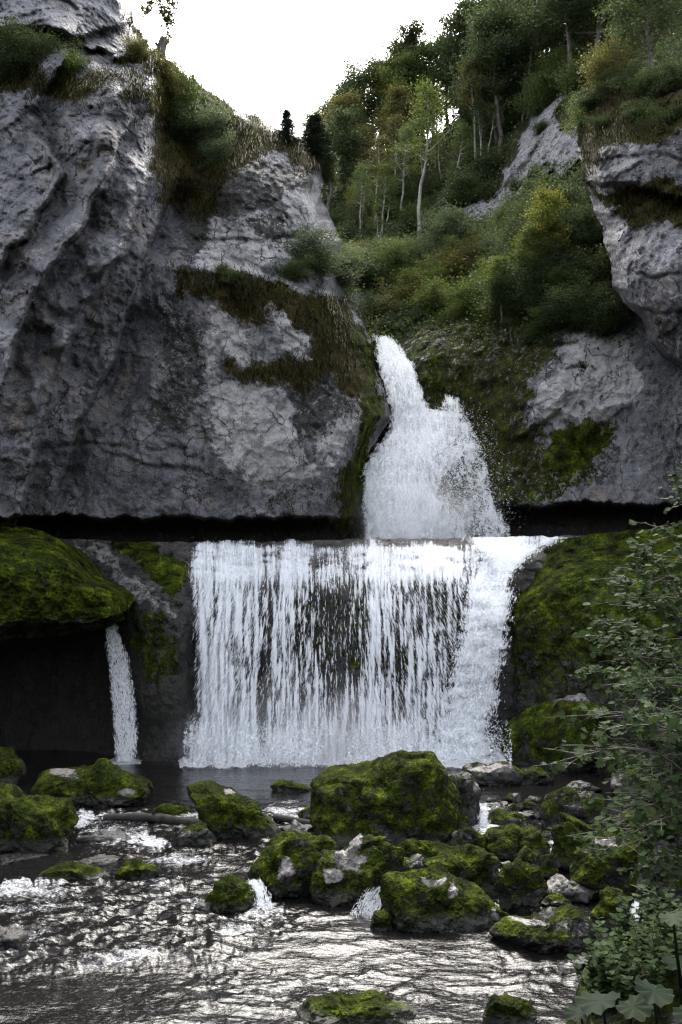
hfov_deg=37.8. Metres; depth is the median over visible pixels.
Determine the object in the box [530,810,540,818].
river stone
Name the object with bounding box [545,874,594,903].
boulder
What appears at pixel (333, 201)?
bush
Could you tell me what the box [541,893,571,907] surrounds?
boulder
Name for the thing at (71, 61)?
bush
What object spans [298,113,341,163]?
spruce tree
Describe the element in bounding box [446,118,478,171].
pale birch
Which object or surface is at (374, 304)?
bush
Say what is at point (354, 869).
boulder
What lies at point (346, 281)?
bush
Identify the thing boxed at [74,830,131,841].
boulder
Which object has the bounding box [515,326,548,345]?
bush
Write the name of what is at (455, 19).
leafy tree
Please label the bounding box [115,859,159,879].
boulder
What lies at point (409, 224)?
bush
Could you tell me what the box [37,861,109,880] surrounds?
boulder
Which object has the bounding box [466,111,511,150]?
bush
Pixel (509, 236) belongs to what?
bush
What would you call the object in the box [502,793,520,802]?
river stone
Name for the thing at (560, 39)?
leafy tree
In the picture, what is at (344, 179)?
leafy tree
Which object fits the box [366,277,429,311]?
bush
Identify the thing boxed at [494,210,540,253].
bush
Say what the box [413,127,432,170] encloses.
pale birch
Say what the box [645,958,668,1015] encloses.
herb
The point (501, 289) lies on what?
bush
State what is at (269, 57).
sky
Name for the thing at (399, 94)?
leafy tree
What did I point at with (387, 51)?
leafy tree
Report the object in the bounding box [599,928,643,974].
herb
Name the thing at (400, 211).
bush
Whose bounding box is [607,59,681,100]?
bush
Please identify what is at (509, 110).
bush
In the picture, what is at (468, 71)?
pale birch
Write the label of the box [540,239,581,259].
bush
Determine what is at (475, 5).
leafy tree
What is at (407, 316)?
bush
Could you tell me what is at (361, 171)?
pale birch
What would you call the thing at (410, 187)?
bush
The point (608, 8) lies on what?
leafy tree
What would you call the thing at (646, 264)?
cliff
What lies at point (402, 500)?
waterfall
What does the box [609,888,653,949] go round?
herb
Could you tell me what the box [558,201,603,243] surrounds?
bush
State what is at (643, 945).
herb
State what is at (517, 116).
bush
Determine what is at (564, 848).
boulder
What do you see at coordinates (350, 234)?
bush
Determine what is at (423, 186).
bush
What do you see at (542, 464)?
grass
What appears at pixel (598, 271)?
bush
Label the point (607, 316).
bush
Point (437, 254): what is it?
bush
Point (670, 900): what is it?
herb
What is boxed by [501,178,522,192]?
bush
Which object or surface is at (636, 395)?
cliff
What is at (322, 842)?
boulder
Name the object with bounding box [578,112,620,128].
bush
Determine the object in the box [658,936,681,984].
herb
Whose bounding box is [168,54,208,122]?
bush
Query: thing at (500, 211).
bush
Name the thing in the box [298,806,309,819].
boulder
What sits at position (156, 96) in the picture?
grass
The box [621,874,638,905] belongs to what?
boulder
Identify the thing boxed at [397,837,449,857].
boulder
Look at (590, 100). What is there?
bush
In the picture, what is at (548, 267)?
bush
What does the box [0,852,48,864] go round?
boulder
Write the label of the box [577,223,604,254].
bush
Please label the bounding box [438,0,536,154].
leafy tree
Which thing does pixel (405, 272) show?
bush
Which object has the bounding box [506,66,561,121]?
bush
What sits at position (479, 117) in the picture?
pale birch
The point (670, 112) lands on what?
bush
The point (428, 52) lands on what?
leafy tree
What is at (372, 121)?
pale birch
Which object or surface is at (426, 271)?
bush
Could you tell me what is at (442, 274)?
bush
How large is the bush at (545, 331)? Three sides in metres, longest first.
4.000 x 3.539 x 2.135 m
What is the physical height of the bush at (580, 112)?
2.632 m
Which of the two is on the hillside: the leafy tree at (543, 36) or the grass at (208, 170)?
the leafy tree at (543, 36)
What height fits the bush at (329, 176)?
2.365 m
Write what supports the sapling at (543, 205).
on the cliff at (636, 395)
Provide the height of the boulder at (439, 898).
1.925 m
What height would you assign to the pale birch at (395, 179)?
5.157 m
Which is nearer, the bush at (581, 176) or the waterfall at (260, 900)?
the waterfall at (260, 900)
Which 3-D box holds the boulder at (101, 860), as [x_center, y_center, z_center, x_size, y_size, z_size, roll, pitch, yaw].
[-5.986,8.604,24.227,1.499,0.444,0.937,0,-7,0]
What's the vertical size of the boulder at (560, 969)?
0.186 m
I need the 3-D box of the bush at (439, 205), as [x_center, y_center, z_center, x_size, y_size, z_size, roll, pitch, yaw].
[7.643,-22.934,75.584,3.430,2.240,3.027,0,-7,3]
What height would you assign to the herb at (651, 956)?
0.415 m
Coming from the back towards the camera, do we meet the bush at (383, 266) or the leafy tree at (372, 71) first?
the leafy tree at (372, 71)
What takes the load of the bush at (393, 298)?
on the hillside
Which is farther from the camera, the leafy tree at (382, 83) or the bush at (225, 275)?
the leafy tree at (382, 83)
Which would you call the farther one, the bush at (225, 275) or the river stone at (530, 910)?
the bush at (225, 275)
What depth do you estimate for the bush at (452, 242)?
64.30 m
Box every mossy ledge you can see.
[0,525,135,640]
[508,527,681,779]
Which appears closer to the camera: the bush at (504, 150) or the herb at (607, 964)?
the herb at (607, 964)
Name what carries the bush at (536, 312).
on the cliff at (636, 395)
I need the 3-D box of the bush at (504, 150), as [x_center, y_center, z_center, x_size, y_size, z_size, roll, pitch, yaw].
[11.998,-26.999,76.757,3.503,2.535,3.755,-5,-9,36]
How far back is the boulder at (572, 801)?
26.99 m
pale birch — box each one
[340,184,367,216]
[343,161,376,232]
[347,122,375,209]
[352,129,396,228]
[354,163,375,222]
[361,124,383,204]
[364,159,399,239]
[368,203,385,238]
[369,106,390,161]
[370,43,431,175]
[376,110,415,194]
[377,176,403,233]
[384,74,462,236]
[385,121,423,226]
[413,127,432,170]
[421,64,448,154]
[424,96,446,167]
[432,132,447,178]
[434,57,458,151]
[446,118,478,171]
[448,57,492,157]
[467,98,494,157]
[469,94,493,143]
[482,86,507,153]
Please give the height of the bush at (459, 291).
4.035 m
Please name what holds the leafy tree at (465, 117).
on the hillside
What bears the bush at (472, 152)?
on the hillside
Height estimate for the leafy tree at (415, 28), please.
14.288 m
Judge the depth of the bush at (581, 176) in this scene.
56.59 m
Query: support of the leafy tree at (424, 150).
on the hillside
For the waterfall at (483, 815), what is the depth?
27.18 m
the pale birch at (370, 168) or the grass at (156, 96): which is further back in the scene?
the pale birch at (370, 168)
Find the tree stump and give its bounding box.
[155,36,167,59]
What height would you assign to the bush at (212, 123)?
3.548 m
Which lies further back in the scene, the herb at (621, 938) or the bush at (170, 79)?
the bush at (170, 79)
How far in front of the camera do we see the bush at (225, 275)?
45.70 m
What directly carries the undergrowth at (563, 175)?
on the hillside
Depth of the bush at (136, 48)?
44.28 m
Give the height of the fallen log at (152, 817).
0.576 m
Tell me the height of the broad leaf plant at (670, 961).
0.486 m
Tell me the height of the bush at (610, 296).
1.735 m
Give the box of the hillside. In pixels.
[320,0,681,354]
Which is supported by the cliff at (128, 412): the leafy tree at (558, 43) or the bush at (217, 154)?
the bush at (217, 154)
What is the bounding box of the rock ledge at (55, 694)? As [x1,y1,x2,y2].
[0,535,583,760]
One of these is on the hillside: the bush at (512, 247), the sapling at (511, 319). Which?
the bush at (512, 247)
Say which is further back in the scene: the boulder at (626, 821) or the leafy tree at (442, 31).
the leafy tree at (442, 31)
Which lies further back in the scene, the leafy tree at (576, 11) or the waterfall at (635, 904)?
the leafy tree at (576, 11)
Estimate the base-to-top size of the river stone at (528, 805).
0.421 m
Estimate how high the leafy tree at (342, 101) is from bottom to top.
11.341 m
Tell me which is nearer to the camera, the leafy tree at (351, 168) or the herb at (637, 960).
the herb at (637, 960)
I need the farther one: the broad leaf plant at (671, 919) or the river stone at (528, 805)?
the river stone at (528, 805)
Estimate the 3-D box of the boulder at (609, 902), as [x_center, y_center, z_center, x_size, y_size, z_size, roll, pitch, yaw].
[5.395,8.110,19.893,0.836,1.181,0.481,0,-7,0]
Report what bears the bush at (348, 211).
on the hillside
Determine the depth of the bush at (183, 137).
51.31 m
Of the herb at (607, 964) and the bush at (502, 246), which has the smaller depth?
the herb at (607, 964)
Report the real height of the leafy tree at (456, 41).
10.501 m
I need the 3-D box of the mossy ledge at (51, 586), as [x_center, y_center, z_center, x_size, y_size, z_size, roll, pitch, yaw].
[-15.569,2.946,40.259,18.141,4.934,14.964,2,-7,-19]
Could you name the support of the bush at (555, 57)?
on the hillside
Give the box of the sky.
[130,0,477,147]
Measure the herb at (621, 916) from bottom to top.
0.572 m
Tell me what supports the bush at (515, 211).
on the hillside
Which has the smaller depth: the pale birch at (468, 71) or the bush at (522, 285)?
the bush at (522, 285)
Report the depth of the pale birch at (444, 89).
89.59 m
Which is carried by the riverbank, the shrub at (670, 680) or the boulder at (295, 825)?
the shrub at (670, 680)
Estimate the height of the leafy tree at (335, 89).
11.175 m
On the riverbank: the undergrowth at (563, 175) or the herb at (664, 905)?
the herb at (664, 905)
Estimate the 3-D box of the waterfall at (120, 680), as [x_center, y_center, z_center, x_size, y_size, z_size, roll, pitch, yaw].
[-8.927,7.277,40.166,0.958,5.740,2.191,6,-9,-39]
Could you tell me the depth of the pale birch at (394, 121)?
82.60 m
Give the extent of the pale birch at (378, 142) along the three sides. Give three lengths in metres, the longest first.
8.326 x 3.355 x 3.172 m
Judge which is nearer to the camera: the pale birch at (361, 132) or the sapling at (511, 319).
the sapling at (511, 319)
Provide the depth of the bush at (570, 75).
70.10 m
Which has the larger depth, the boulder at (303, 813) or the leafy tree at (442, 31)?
the leafy tree at (442, 31)
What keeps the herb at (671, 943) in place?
on the riverbank
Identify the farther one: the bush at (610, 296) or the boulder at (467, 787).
the bush at (610, 296)
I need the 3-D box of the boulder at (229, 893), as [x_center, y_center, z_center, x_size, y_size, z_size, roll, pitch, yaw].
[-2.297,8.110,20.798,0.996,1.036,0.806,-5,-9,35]
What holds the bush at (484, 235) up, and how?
on the hillside
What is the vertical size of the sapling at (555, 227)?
4.950 m
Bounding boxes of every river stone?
[486,797,495,801]
[499,861,510,867]
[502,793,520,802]
[506,803,523,811]
[522,800,535,810]
[522,810,533,818]
[525,796,541,802]
[527,907,534,913]
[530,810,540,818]
[541,830,551,836]
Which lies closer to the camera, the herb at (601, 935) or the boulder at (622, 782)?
the herb at (601, 935)
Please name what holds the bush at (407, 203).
on the hillside
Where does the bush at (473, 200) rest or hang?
on the hillside
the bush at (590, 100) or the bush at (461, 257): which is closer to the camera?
the bush at (590, 100)
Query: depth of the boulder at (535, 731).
36.68 m
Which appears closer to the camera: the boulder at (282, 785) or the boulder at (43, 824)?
the boulder at (43, 824)
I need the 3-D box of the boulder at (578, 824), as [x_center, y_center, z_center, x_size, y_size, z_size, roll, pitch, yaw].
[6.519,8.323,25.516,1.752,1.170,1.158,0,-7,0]
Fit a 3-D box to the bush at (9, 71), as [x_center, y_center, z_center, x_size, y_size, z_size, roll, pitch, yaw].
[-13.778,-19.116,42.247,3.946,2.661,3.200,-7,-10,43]
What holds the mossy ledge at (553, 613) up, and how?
on the rock ledge at (55, 694)
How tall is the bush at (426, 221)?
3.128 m
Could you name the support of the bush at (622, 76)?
on the cliff at (646, 264)
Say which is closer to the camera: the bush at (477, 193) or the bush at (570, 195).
the bush at (570, 195)
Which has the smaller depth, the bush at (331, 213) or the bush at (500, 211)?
the bush at (500, 211)
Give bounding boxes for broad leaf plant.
[563,1004,590,1023]
[575,990,621,1023]
[615,993,653,1023]
[634,976,674,1023]
[658,911,681,987]
[661,955,681,1005]
[670,1005,681,1021]
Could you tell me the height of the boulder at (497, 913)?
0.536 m
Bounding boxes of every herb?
[567,954,600,992]
[581,938,602,974]
[584,971,613,1013]
[591,913,620,951]
[591,927,617,959]
[593,948,620,988]
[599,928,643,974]
[601,930,645,985]
[605,968,633,1014]
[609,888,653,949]
[613,947,668,995]
[615,907,662,951]
[621,884,663,951]
[628,922,663,971]
[635,885,668,937]
[636,924,681,976]
[640,902,681,945]
[641,883,681,944]
[642,946,672,983]
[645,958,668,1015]
[649,886,681,915]
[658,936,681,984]
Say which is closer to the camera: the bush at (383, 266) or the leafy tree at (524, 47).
the bush at (383, 266)
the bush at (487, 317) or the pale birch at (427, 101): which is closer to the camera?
the bush at (487, 317)
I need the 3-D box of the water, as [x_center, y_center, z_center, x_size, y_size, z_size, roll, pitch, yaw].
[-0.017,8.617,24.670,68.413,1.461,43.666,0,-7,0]
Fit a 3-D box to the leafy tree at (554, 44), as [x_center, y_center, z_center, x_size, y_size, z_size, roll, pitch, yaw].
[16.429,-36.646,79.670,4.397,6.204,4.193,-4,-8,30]
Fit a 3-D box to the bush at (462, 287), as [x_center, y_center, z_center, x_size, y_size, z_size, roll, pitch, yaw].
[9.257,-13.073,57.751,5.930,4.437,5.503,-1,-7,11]
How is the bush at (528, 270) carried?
on the hillside
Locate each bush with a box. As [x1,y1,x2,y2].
[0,6,90,70]
[0,18,59,83]
[23,38,93,85]
[117,30,157,63]
[157,49,188,98]
[166,96,210,149]
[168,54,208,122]
[169,88,234,146]
[196,125,242,170]
[209,258,245,284]
[267,250,323,283]
[272,220,363,280]
[314,147,342,189]
[321,182,361,214]
[326,207,351,225]
[328,200,372,234]
[332,237,373,300]
[333,203,367,228]
[335,210,394,245]
[343,240,394,294]
[346,235,391,252]
[352,243,409,291]
[359,289,404,315]
[360,230,428,260]
[361,232,424,277]
[363,189,417,222]
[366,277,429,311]
[370,175,435,219]
[371,157,408,187]
[371,268,442,314]
[372,303,430,332]
[379,309,418,331]
[382,249,459,298]
[383,163,443,202]
[386,196,441,235]
[386,260,438,285]
[387,299,418,314]
[388,198,424,229]
[391,197,415,219]
[394,260,453,298]
[400,275,454,317]
[402,178,442,195]
[405,232,440,266]
[414,171,448,191]
[414,207,473,243]
[415,253,442,268]
[417,201,490,249]
[419,242,449,266]
[419,287,485,330]
[423,198,448,215]
[428,238,465,262]
[429,157,499,211]
[431,243,480,284]
[431,268,451,284]
[432,223,490,262]
[434,260,492,307]
[440,232,470,254]
[446,134,494,170]
[449,253,501,306]
[452,183,483,208]
[453,122,476,147]
[456,137,505,183]
[458,195,481,203]
[459,211,493,231]
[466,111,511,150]
[466,228,503,247]
[466,274,500,325]
[469,267,492,281]
[471,261,543,319]
[473,227,505,256]
[474,249,500,271]
[474,252,493,272]
[481,271,518,314]
[484,196,513,228]
[485,203,528,257]
[486,143,510,164]
[490,239,535,269]
[491,300,530,327]
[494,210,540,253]
[494,214,512,239]
[495,250,572,318]
[496,221,534,255]
[499,194,566,233]
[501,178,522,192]
[502,98,526,125]
[504,100,523,124]
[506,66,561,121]
[506,265,550,302]
[507,258,545,293]
[508,238,595,290]
[511,197,533,214]
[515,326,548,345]
[519,59,566,105]
[521,39,581,92]
[521,291,553,325]
[522,308,564,338]
[527,179,584,213]
[529,115,555,136]
[530,299,569,331]
[534,41,588,74]
[534,222,595,261]
[539,255,578,287]
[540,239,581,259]
[540,267,617,333]
[541,252,578,287]
[541,326,577,348]
[543,295,581,330]
[545,38,599,101]
[548,199,580,227]
[556,292,627,335]
[557,88,588,140]
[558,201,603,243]
[559,243,611,293]
[561,283,597,308]
[565,80,608,110]
[565,280,633,336]
[572,161,588,195]
[576,25,646,94]
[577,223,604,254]
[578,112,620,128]
[591,282,628,312]
[592,56,654,92]
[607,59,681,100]
[612,96,656,119]
[629,96,681,133]
[636,50,681,103]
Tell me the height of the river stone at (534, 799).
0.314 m
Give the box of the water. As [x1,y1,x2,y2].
[0,749,681,1023]
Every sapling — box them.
[482,255,520,322]
[496,300,520,343]
[504,222,554,323]
[507,182,574,256]
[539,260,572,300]
[541,211,571,258]
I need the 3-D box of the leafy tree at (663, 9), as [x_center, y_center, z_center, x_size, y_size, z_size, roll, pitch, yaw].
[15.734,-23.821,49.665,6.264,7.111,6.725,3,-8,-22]
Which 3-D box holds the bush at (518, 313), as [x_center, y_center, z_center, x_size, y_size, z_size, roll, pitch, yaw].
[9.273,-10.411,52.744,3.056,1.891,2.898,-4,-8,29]
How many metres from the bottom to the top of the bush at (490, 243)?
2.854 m
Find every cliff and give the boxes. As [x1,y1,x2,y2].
[0,0,391,542]
[350,287,681,539]
[577,69,681,367]
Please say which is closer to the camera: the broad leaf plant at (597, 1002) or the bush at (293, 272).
the broad leaf plant at (597, 1002)
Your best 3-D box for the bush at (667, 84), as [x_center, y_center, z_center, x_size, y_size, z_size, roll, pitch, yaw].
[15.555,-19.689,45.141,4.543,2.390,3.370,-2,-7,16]
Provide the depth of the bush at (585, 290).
48.72 m
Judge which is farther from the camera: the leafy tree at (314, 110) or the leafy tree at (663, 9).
the leafy tree at (314, 110)
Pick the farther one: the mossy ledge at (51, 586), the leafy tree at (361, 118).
the leafy tree at (361, 118)
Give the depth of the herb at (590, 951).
9.07 m
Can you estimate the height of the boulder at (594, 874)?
1.670 m
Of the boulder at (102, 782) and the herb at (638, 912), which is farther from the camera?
the boulder at (102, 782)
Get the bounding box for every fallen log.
[103,809,198,825]
[272,814,310,824]
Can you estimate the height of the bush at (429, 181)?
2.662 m
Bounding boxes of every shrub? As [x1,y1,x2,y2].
[536,688,681,791]
[568,777,681,898]
[569,464,681,746]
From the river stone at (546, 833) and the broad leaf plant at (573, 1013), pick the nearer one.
the broad leaf plant at (573, 1013)
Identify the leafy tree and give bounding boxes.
[293,100,324,138]
[297,94,332,197]
[297,118,379,210]
[313,88,370,198]
[316,83,386,195]
[319,75,368,112]
[322,102,387,200]
[324,42,387,147]
[324,104,369,212]
[328,54,424,157]
[328,120,375,205]
[334,154,356,214]
[363,47,420,162]
[366,34,435,130]
[370,80,437,182]
[373,33,457,150]
[379,10,436,150]
[405,24,458,147]
[406,26,471,117]
[417,0,486,91]
[419,8,463,68]
[430,0,491,88]
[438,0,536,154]
[441,0,526,145]
[445,47,525,131]
[446,10,486,80]
[449,75,473,144]
[455,25,542,129]
[465,0,533,14]
[483,0,565,119]
[487,24,544,123]
[506,0,601,94]
[522,8,593,48]
[524,22,565,63]
[537,0,610,55]
[537,18,566,58]
[568,0,650,45]
[569,0,649,55]
[588,0,681,68]
[601,7,611,40]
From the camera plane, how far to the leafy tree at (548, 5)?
72.28 m
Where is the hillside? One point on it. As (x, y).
(550, 136)
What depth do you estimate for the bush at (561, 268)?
50.78 m
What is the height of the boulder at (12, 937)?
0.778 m
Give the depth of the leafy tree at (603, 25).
72.65 m
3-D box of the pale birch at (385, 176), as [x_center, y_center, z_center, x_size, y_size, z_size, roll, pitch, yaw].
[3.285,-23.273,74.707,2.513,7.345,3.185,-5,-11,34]
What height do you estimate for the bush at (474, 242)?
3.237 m
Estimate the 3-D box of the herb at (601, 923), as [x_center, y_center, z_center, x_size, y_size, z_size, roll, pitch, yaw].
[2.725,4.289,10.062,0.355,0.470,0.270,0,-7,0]
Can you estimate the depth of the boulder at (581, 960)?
18.09 m
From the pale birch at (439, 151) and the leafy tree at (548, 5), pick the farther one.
the pale birch at (439, 151)
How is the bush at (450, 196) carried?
on the hillside
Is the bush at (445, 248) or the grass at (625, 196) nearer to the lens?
the grass at (625, 196)
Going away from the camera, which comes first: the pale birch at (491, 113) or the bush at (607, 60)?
the bush at (607, 60)
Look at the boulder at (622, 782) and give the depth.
31.13 m
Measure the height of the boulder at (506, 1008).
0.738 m
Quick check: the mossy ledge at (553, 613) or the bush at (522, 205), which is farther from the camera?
the bush at (522, 205)
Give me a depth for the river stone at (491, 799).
30.12 m
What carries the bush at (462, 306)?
on the hillside
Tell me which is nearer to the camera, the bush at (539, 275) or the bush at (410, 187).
the bush at (539, 275)
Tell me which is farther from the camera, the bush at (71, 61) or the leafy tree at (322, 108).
the leafy tree at (322, 108)
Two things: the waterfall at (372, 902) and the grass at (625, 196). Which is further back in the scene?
the grass at (625, 196)
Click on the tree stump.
(162, 43)
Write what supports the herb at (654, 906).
on the riverbank
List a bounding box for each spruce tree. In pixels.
[273,109,303,147]
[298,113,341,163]
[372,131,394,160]
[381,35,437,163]
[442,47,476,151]
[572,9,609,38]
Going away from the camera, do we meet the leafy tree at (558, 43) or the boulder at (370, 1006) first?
the boulder at (370, 1006)
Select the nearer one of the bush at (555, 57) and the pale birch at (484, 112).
the bush at (555, 57)
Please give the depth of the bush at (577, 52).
75.66 m
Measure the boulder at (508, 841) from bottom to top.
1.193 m
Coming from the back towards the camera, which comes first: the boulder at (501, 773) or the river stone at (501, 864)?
the boulder at (501, 773)
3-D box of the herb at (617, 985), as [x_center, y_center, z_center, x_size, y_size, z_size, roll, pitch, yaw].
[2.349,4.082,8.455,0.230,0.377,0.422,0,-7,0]
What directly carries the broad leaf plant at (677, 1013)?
on the riverbank
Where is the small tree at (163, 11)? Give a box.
[133,0,181,42]
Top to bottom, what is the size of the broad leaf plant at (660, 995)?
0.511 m
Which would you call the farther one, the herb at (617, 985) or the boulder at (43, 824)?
the boulder at (43, 824)
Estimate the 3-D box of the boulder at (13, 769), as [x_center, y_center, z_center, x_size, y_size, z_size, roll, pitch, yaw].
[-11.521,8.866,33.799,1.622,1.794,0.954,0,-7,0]
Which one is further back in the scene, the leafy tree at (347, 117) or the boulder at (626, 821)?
the leafy tree at (347, 117)
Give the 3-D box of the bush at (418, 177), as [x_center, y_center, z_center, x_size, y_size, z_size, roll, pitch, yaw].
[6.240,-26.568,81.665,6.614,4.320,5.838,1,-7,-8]
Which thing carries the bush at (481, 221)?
on the hillside
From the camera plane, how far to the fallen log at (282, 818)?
27.48 m
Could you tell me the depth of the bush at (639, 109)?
44.55 m
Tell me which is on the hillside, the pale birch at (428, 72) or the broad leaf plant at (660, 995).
the pale birch at (428, 72)
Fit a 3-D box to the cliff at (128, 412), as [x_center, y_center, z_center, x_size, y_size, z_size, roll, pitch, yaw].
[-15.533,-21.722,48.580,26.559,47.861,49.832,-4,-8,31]
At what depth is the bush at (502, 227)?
62.32 m
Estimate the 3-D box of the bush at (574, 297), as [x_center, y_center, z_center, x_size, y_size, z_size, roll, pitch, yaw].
[11.759,-10.327,48.818,3.974,3.142,3.572,0,-7,2]
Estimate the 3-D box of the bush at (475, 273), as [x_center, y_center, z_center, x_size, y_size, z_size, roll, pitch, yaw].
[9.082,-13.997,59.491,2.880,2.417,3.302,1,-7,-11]
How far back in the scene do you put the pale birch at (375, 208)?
73.35 m
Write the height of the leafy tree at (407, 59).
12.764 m
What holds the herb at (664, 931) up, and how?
on the riverbank
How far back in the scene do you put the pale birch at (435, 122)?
87.62 m
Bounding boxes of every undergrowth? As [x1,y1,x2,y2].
[322,1,681,357]
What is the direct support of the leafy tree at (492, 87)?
on the hillside
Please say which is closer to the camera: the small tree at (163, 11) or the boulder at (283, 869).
the boulder at (283, 869)
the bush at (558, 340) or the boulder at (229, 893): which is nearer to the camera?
the boulder at (229, 893)
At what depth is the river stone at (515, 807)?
28.83 m
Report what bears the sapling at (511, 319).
on the cliff at (636, 395)
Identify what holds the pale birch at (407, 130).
on the hillside
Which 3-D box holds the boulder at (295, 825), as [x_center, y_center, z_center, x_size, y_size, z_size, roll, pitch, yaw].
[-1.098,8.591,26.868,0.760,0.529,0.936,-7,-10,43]
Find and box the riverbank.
[565,907,681,1023]
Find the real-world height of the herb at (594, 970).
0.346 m
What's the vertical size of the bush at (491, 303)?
3.008 m
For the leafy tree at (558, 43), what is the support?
on the hillside
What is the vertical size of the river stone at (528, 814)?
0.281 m
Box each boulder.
[0,747,26,784]
[0,783,78,854]
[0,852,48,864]
[0,925,28,947]
[30,758,153,807]
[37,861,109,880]
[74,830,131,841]
[74,854,119,866]
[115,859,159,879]
[150,802,190,814]
[177,820,216,846]
[186,780,280,838]
[194,899,211,911]
[204,874,255,912]
[247,837,321,898]
[268,830,339,852]
[270,779,310,792]
[280,819,313,832]
[295,989,418,1023]
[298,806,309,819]
[309,750,468,846]
[310,833,405,906]
[370,909,392,931]
[379,863,494,933]
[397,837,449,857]
[401,853,425,871]
[422,843,499,895]
[448,771,481,826]
[451,827,486,848]
[462,761,523,785]
[482,993,536,1023]
[483,823,549,859]
[487,808,529,826]
[489,904,596,954]
[490,905,509,923]
[494,858,547,912]
[500,693,623,773]
[517,845,539,863]
[520,766,554,784]
[536,853,558,881]
[539,786,604,827]
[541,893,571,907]
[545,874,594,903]
[551,822,590,872]
[555,965,567,974]
[559,812,623,840]
[567,780,602,792]
[569,829,648,899]
[572,956,587,967]
[590,886,630,926]
[609,769,660,796]
[611,806,663,831]
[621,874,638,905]
[635,829,681,914]
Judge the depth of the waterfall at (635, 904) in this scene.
20.17 m
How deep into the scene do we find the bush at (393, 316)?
60.52 m
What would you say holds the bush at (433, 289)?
on the hillside
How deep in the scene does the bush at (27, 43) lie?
41.79 m
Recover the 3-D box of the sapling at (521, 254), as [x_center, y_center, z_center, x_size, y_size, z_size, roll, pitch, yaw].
[9.844,-12.441,52.113,2.503,5.672,2.883,6,-9,-38]
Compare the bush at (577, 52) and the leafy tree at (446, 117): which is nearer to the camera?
the bush at (577, 52)
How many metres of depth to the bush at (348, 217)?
77.53 m
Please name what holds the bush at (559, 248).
on the hillside
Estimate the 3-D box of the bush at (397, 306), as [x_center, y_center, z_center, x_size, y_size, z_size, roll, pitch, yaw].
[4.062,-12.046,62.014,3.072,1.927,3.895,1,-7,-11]
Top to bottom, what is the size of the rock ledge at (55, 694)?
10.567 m
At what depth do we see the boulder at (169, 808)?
28.33 m
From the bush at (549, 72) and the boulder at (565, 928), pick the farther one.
the bush at (549, 72)
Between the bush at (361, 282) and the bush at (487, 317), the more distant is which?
the bush at (361, 282)
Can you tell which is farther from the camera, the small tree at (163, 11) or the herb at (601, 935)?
the small tree at (163, 11)
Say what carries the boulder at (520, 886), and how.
in the water
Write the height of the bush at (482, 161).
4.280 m
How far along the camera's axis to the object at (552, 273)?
50.41 m
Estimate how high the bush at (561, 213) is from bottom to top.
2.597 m
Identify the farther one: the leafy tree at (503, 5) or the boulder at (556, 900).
the leafy tree at (503, 5)
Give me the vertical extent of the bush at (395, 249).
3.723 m
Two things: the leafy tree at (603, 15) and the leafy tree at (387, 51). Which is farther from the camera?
the leafy tree at (387, 51)
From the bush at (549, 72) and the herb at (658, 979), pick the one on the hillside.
the bush at (549, 72)
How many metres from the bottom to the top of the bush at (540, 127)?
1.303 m
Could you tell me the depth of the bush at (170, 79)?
50.38 m
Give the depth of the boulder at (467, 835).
24.48 m
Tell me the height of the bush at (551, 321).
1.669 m
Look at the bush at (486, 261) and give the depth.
57.92 m
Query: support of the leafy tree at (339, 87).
on the hillside
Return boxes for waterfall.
[104,623,138,762]
[183,536,567,767]
[248,878,273,909]
[350,887,381,917]
[360,333,527,539]
[477,808,490,825]
[629,901,643,920]
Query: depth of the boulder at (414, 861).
22.69 m
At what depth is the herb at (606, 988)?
8.68 m
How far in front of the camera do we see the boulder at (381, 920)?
19.54 m
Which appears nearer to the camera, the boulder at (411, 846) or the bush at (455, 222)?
the boulder at (411, 846)
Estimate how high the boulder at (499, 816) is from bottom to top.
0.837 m
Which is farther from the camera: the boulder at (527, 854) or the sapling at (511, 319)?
the sapling at (511, 319)
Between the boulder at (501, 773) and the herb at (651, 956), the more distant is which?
the boulder at (501, 773)
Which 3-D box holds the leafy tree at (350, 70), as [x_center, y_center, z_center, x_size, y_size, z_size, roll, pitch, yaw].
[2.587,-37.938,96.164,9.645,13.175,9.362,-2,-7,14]
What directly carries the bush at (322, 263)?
on the cliff at (128, 412)
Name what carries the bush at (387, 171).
on the hillside
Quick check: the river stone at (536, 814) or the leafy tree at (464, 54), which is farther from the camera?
the leafy tree at (464, 54)
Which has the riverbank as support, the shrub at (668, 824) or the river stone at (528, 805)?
the shrub at (668, 824)
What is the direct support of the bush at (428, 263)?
on the hillside
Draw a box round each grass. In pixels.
[0,11,361,522]
[109,18,317,164]
[367,314,618,509]
[574,64,681,232]
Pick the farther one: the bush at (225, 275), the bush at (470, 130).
the bush at (470, 130)
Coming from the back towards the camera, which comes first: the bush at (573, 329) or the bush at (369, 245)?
the bush at (369, 245)
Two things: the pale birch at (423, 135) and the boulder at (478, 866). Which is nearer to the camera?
the boulder at (478, 866)
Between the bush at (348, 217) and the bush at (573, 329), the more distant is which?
the bush at (348, 217)
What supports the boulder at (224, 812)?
in the water
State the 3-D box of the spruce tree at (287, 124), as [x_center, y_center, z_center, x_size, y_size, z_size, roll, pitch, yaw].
[-2.845,-20.467,53.122,2.064,2.219,1.907,4,-8,-32]
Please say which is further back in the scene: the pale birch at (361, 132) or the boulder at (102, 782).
the pale birch at (361, 132)
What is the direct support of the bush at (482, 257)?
on the hillside
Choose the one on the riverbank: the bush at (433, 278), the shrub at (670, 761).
the shrub at (670, 761)

